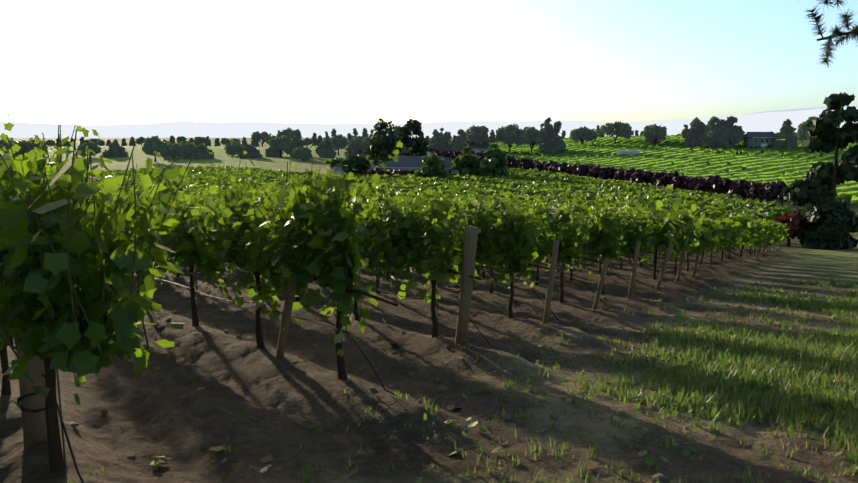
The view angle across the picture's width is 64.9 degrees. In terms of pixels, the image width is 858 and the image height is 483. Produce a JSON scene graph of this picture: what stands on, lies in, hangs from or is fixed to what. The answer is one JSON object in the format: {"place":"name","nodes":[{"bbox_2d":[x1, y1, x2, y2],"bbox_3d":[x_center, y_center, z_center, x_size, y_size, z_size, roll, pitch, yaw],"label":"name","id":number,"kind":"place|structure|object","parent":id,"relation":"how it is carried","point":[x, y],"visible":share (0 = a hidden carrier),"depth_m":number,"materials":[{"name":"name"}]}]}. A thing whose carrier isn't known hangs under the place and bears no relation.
{"place":"outdoors","nodes":[
{"label":"outdoors","id":0,"kind":"place"},
{"bbox_2d":[0,138,857,482],"bbox_3d":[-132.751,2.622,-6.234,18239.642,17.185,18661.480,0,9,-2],"label":"ground","id":1,"kind":"structure","parent":0,"point":[148,414],"depth_m":6.19,"materials":[{"name":"brown soil"}]},
{"bbox_2d":[142,135,170,161],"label":"tree","id":2,"kind":"object","parent":1,"relation":"on","point":[152,144],"visible":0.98,"depth_m":239.34,"materials":[{"name":"green plant"}]},
{"bbox_2d":[292,147,312,160],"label":"tree","id":3,"kind":"object","parent":1,"relation":"on","point":[303,153],"visible":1,"depth_m":248.30,"materials":[{"name":"green plant"}]},
{"bbox_2d":[0,103,658,406],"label":"vine leaves","id":4,"kind":"object","parent":1,"relation":"on","point":[125,314],"visible":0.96,"depth_m":5.72,"materials":[{"name":"green plant"}]},
{"bbox_2d":[330,158,344,168],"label":"tree crown","id":5,"kind":"object","parent":1,"relation":"on","point":[334,162],"visible":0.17,"depth_m":167.48,"materials":[{"name":"green plant"}]},
{"bbox_2d":[332,162,377,174],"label":"house wing","id":6,"kind":"structure","parent":1,"relation":"on","point":[339,168],"depth_m":156.94,"materials":[{"name":"grey"}]},
{"bbox_2d":[341,154,370,173],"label":"tree","id":7,"kind":"object","parent":1,"relation":"on","point":[356,162],"visible":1,"depth_m":147.60,"materials":[{"name":"green plant"}]},
{"bbox_2d":[372,159,382,170],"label":"tree crown","id":8,"kind":"object","parent":1,"relation":"on","point":[376,162],"visible":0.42,"depth_m":168.35,"materials":[{"name":"green plant"}]},
{"bbox_2d":[363,118,401,160],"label":"tree","id":9,"kind":"object","parent":1,"relation":"on","point":[381,144],"visible":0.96,"depth_m":210.73,"materials":[{"name":"green plant"}]},
{"bbox_2d":[0,100,769,472],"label":"grapevines","id":10,"kind":"object","parent":1,"relation":"on","point":[54,448],"visible":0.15,"depth_m":5.62,"materials":[{"name":"plant"}]},
{"bbox_2d":[356,170,414,175],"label":"red hedge","id":11,"kind":"object","parent":1,"relation":"on","point":[399,172],"visible":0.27,"depth_m":149.35,"materials":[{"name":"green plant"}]},
{"bbox_2d":[8,226,780,445],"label":"wooden posts","id":12,"kind":"object","parent":1,"relation":"on","point":[34,425],"visible":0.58,"depth_m":7.47,"materials":[{"name":"brown wood"}]},
{"bbox_2d":[6,206,771,482],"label":"trellis hardware","id":13,"kind":"object","parent":12,"relation":"attached to","point":[59,409],"visible":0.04,"depth_m":7.53,"materials":[{"name":"grey"}]},
{"bbox_2d":[387,125,408,156],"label":"tree","id":14,"kind":"object","parent":1,"relation":"on","point":[395,134],"visible":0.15,"depth_m":233.90,"materials":[{"name":"green plant"}]},
{"bbox_2d":[0,123,798,158],"bbox_3d":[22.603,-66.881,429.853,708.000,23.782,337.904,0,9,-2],"label":"distant trees","id":15,"kind":"object","parent":1,"relation":"on","point":[288,140],"visible":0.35,"depth_m":282.30,"materials":[{"name":"green plant"}]},
{"bbox_2d":[397,118,431,155],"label":"tree","id":16,"kind":"object","parent":1,"relation":"on","point":[407,140],"visible":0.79,"depth_m":223.01,"materials":[{"name":"green plant"}]},
{"bbox_2d":[378,152,458,174],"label":"roof","id":17,"kind":"structure","parent":1,"relation":"on","point":[409,163],"depth_m":155.38,"materials":[{"name":"paint"}]},
{"bbox_2d":[414,152,449,177],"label":"tree","id":18,"kind":"object","parent":1,"relation":"on","point":[434,166],"visible":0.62,"depth_m":137.13,"materials":[{"name":"green plant"}]},
{"bbox_2d":[428,131,442,150],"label":"tree","id":19,"kind":"object","parent":1,"relation":"on","point":[435,139],"visible":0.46,"depth_m":248.26,"materials":[{"name":"green plant"}]},
{"bbox_2d":[88,154,790,220],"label":"vine leaves","id":20,"kind":"object","parent":1,"relation":"on","point":[519,184],"visible":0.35,"depth_m":108.83,"materials":[{"name":"green plant"}]},
{"bbox_2d":[60,283,831,482],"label":"stones","id":21,"kind":"object","parent":1,"relation":"on","point":[662,478],"visible":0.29,"depth_m":5.58,"materials":[{"name":"stone"}]},
{"bbox_2d":[437,131,455,150],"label":"tree","id":22,"kind":"object","parent":1,"relation":"on","point":[444,140],"visible":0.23,"depth_m":247.42,"materials":[{"name":"green plant"}]},
{"bbox_2d":[114,177,789,259],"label":"vine leaves","id":23,"kind":"object","parent":1,"relation":"on","point":[701,228],"visible":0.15,"depth_m":20.21,"materials":[{"name":"green plant"}]},
{"bbox_2d":[72,286,838,482],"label":"fallen leaves","id":24,"kind":"object","parent":1,"relation":"on","point":[592,464],"visible":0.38,"depth_m":5.25,"materials":[{"name":"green plant"}]},
{"bbox_2d":[451,129,468,151],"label":"tree","id":25,"kind":"object","parent":1,"relation":"on","point":[461,142],"visible":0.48,"depth_m":241.89,"materials":[{"name":"green plant"}]},
{"bbox_2d":[70,275,857,482],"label":"grass tufts","id":26,"kind":"object","parent":1,"relation":"on","point":[829,361],"visible":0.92,"depth_m":6.97,"materials":[{"name":"green plant"}]},
{"bbox_2d":[451,146,480,175],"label":"tree","id":27,"kind":"object","parent":1,"relation":"on","point":[465,162],"visible":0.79,"depth_m":145.36,"materials":[{"name":"green plant"}]},
{"bbox_2d":[466,125,488,144],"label":"tree","id":28,"kind":"object","parent":1,"relation":"on","point":[477,134],"visible":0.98,"depth_m":250.05,"materials":[{"name":"green plant"}]},
{"bbox_2d":[467,141,489,152],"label":"house","id":29,"kind":"structure","parent":1,"relation":"on","point":[480,148],"depth_m":248.10,"materials":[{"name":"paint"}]},
{"bbox_2d":[477,143,508,176],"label":"tree","id":30,"kind":"object","parent":1,"relation":"on","point":[495,161],"visible":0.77,"depth_m":141.04,"materials":[{"name":"green plant"}]},
{"bbox_2d":[150,288,857,482],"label":"weeds","id":31,"kind":"object","parent":1,"relation":"on","point":[687,452],"visible":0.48,"depth_m":5.08,"materials":[{"name":"green plant"}]},
{"bbox_2d":[496,123,524,150],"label":"tree","id":32,"kind":"object","parent":1,"relation":"on","point":[510,135],"visible":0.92,"depth_m":243.05,"materials":[{"name":"green plant"}]},
{"bbox_2d":[507,157,517,166],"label":"shrub","id":33,"kind":"object","parent":1,"relation":"on","point":[509,160],"visible":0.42,"depth_m":173.48,"materials":[{"name":"purple plant"}]},
{"bbox_2d":[510,158,526,167],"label":"plum tree crown","id":34,"kind":"object","parent":1,"relation":"on","point":[514,162],"visible":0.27,"depth_m":171.38,"materials":[{"name":"purple plant"}]},
{"bbox_2d":[517,158,531,168],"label":"plum tree crown","id":35,"kind":"object","parent":1,"relation":"on","point":[521,161],"visible":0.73,"depth_m":165.29,"materials":[{"name":"purple plant"}]},
{"bbox_2d":[521,160,541,169],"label":"shrub","id":36,"kind":"object","parent":1,"relation":"on","point":[530,164],"visible":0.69,"depth_m":163.33,"materials":[{"name":"purple plant"}]},
{"bbox_2d":[521,127,542,152],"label":"tree","id":37,"kind":"object","parent":1,"relation":"on","point":[531,136],"visible":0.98,"depth_m":233.87,"materials":[{"name":"green plant"}]},
{"bbox_2d":[534,161,547,170],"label":"plum tree crown","id":38,"kind":"object","parent":1,"relation":"on","point":[539,166],"visible":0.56,"depth_m":158.65,"materials":[{"name":"purple plant"}]},
{"bbox_2d":[539,117,554,151],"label":"tree","id":39,"kind":"object","parent":1,"relation":"on","point":[548,135],"visible":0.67,"depth_m":232.23,"materials":[{"name":"green plant"}]},
{"bbox_2d":[542,161,558,171],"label":"plum tree crown","id":40,"kind":"object","parent":1,"relation":"on","point":[549,163],"visible":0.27,"depth_m":156.16,"materials":[{"name":"purple plant"}]},
{"bbox_2d":[548,163,564,171],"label":"plum tree crown","id":41,"kind":"object","parent":1,"relation":"on","point":[550,168],"visible":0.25,"depth_m":152.55,"materials":[{"name":"purple plant"}]},
{"bbox_2d":[548,121,565,153],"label":"tree","id":42,"kind":"object","parent":1,"relation":"on","point":[557,143],"visible":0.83,"depth_m":229.64,"materials":[{"name":"green plant"}]},
{"bbox_2d":[552,163,568,172],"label":"plum tree crown","id":43,"kind":"object","parent":1,"relation":"on","point":[558,168],"visible":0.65,"depth_m":148.72,"materials":[{"name":"purple plant"}]},
{"bbox_2d":[564,164,578,174],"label":"plum tree crown","id":44,"kind":"object","parent":1,"relation":"on","point":[567,170],"visible":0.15,"depth_m":146.06,"materials":[{"name":"purple plant"}]},
{"bbox_2d":[570,163,585,174],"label":"plum tree crown","id":45,"kind":"object","parent":1,"relation":"on","point":[574,167],"visible":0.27,"depth_m":142.84,"materials":[{"name":"purple plant"}]},
{"bbox_2d":[569,126,597,144],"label":"tree","id":46,"kind":"object","parent":1,"relation":"on","point":[581,134],"visible":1,"depth_m":264.58,"materials":[{"name":"green plant"}]},
{"bbox_2d":[312,134,857,202],"bbox_3d":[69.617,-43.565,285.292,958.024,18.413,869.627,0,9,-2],"label":"vineyard rows","id":47,"kind":"object","parent":1,"relation":"on","point":[760,166],"visible":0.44,"depth_m":188.98,"materials":[{"name":"green plant"}]},
{"bbox_2d":[576,163,599,176],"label":"shrub","id":48,"kind":"object","parent":1,"relation":"on","point":[582,170],"visible":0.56,"depth_m":138.53,"materials":[{"name":"purple plant"}]},
{"bbox_2d":[586,167,601,177],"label":"plum tree crown","id":49,"kind":"object","parent":1,"relation":"on","point":[593,171],"visible":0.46,"depth_m":135.37,"materials":[{"name":"purple plant"}]},
{"bbox_2d":[598,166,617,179],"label":"shrub","id":50,"kind":"object","parent":1,"relation":"on","point":[606,173],"visible":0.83,"depth_m":132.33,"materials":[{"name":"purple plant"}]},
{"bbox_2d":[600,121,633,142],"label":"tree","id":51,"kind":"object","parent":1,"relation":"on","point":[618,129],"visible":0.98,"depth_m":265.45,"materials":[{"name":"green plant"}]},
{"bbox_2d":[613,168,628,179],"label":"plum tree crown","id":52,"kind":"object","parent":1,"relation":"on","point":[618,174],"visible":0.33,"depth_m":128.22,"materials":[{"name":"purple plant"}]},
{"bbox_2d":[617,150,638,155],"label":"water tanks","id":53,"kind":"object","parent":1,"relation":"on","point":[629,152],"visible":0.48,"depth_m":202.16,"materials":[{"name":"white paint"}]},
{"bbox_2d":[621,168,643,182],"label":"shrub","id":54,"kind":"object","parent":1,"relation":"on","point":[626,174],"visible":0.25,"depth_m":125.49,"materials":[{"name":"purple plant"}]},
{"bbox_2d":[628,171,655,184],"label":"shrub","id":55,"kind":"object","parent":1,"relation":"on","point":[646,177],"visible":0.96,"depth_m":121.73,"materials":[{"name":"purple plant"}]},
{"bbox_2d":[642,124,666,144],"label":"tree","id":56,"kind":"object","parent":1,"relation":"on","point":[655,133],"visible":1,"depth_m":246.79,"materials":[{"name":"green plant"}]},
{"bbox_2d":[653,170,670,188],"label":"shrub","id":57,"kind":"object","parent":1,"relation":"on","point":[656,176],"visible":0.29,"depth_m":118.03,"materials":[{"name":"purple plant"}]},
{"bbox_2d":[656,171,678,186],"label":"shrub","id":58,"kind":"object","parent":1,"relation":"on","point":[663,180],"visible":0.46,"depth_m":115.41,"materials":[{"name":"purple plant"}]},
{"bbox_2d":[669,174,692,189],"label":"shrub","id":59,"kind":"object","parent":1,"relation":"on","point":[677,182],"visible":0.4,"depth_m":111.59,"materials":[{"name":"purple plant"}]},
{"bbox_2d":[682,117,706,146],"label":"tree","id":60,"kind":"object","parent":1,"relation":"on","point":[693,133],"visible":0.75,"depth_m":236.17,"materials":[{"name":"green plant"}]},
{"bbox_2d":[682,176,708,192],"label":"shrub","id":61,"kind":"object","parent":1,"relation":"on","point":[692,185],"visible":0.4,"depth_m":108.20,"materials":[{"name":"purple plant"}]},
{"bbox_2d":[697,174,721,192],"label":"shrub","id":62,"kind":"object","parent":1,"relation":"on","point":[705,185],"visible":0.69,"depth_m":104.64,"materials":[{"name":"purple plant"}]},
{"bbox_2d":[699,116,730,147],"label":"tree","id":63,"kind":"object","parent":1,"relation":"on","point":[711,137],"visible":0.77,"depth_m":228.12,"materials":[{"name":"green plant"}]},
{"bbox_2d":[709,178,737,194],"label":"plum tree crown","id":64,"kind":"object","parent":1,"relation":"on","point":[721,186],"visible":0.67,"depth_m":101.26,"materials":[{"name":"purple plant"}]},
{"bbox_2d":[718,116,745,147],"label":"tree","id":65,"kind":"object","parent":1,"relation":"on","point":[733,134],"visible":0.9,"depth_m":225.52,"materials":[{"name":"green plant"}]},
{"bbox_2d":[728,179,756,199],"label":"plum tree crown","id":66,"kind":"object","parent":1,"relation":"on","point":[740,187],"visible":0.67,"depth_m":97.75,"materials":[{"name":"purple plant"}]},
{"bbox_2d":[743,132,777,149],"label":"house","id":67,"kind":"structure","parent":1,"relation":"on","point":[757,139],"depth_m":221.61,"materials":[{"name":"paint"}]},
{"bbox_2d":[744,181,776,202],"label":"plum tree crown","id":68,"kind":"object","parent":1,"relation":"on","point":[754,191],"visible":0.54,"depth_m":93.73,"materials":[{"name":"purple plant"}]},
{"bbox_2d":[759,181,791,205],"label":"plum tree crown","id":69,"kind":"object","parent":1,"relation":"on","point":[774,190],"visible":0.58,"depth_m":91.93,"materials":[{"name":"purple plant"}]},
{"bbox_2d":[772,119,798,150],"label":"tree","id":70,"kind":"object","parent":1,"relation":"on","point":[787,129],"visible":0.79,"depth_m":217.95,"materials":[{"name":"green plant"}]},
{"bbox_2d":[773,212,807,246],"bbox_3d":[26.553,-0.793,49.162,3.336,2.822,2.432,-4,10,-24],"label":"tree","id":71,"kind":"object","parent":1,"relation":"on","point":[796,226],"visible":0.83,"depth_m":48.35,"materials":[{"name":"red plant"}]},
{"bbox_2d":[795,116,819,141],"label":"tree","id":72,"kind":"object","parent":1,"relation":"on","point":[802,133],"visible":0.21,"depth_m":253.70,"materials":[{"name":"green plant"}]},
{"bbox_2d":[782,92,857,249],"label":"tree","id":73,"kind":"object","parent":1,"relation":"on","point":[826,134],"visible":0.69,"depth_m":48.08,"materials":[{"name":"green plant"}]},
{"bbox_2d":[803,189,848,249],"bbox_3d":[27.672,-1.466,47.158,2.202,4.431,2.744,-4,10,-22],"label":"bush","id":74,"kind":"object","parent":1,"relation":"on","point":[835,227],"visible":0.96,"depth_m":46.51,"materials":[{"name":"green plant"}]},
{"bbox_2d":[0,107,857,137],"bbox_3d":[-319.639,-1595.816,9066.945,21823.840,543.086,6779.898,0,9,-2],"label":"hills","id":75,"kind":"structure","parent":0,"point":[765,122],"depth_m":11042.10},
{"bbox_2d":[0,0,857,124],"label":"sky","id":76,"kind":"structure","parent":0,"point":[79,62],"materials":[{"name":"white"}]},
{"bbox_2d":[717,106,857,117],"bbox_3d":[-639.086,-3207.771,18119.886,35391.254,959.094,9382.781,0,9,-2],"label":"mountains","id":77,"kind":"structure","parent":0,"point":[789,110],"depth_m":19101.38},
{"bbox_2d":[802,0,857,69],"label":"pine branch needles","id":78,"kind":"object","parent":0,"point":[836,33],"visible":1,"depth_m":6.37,"materials":[{"name":"green plant"}]}
]}

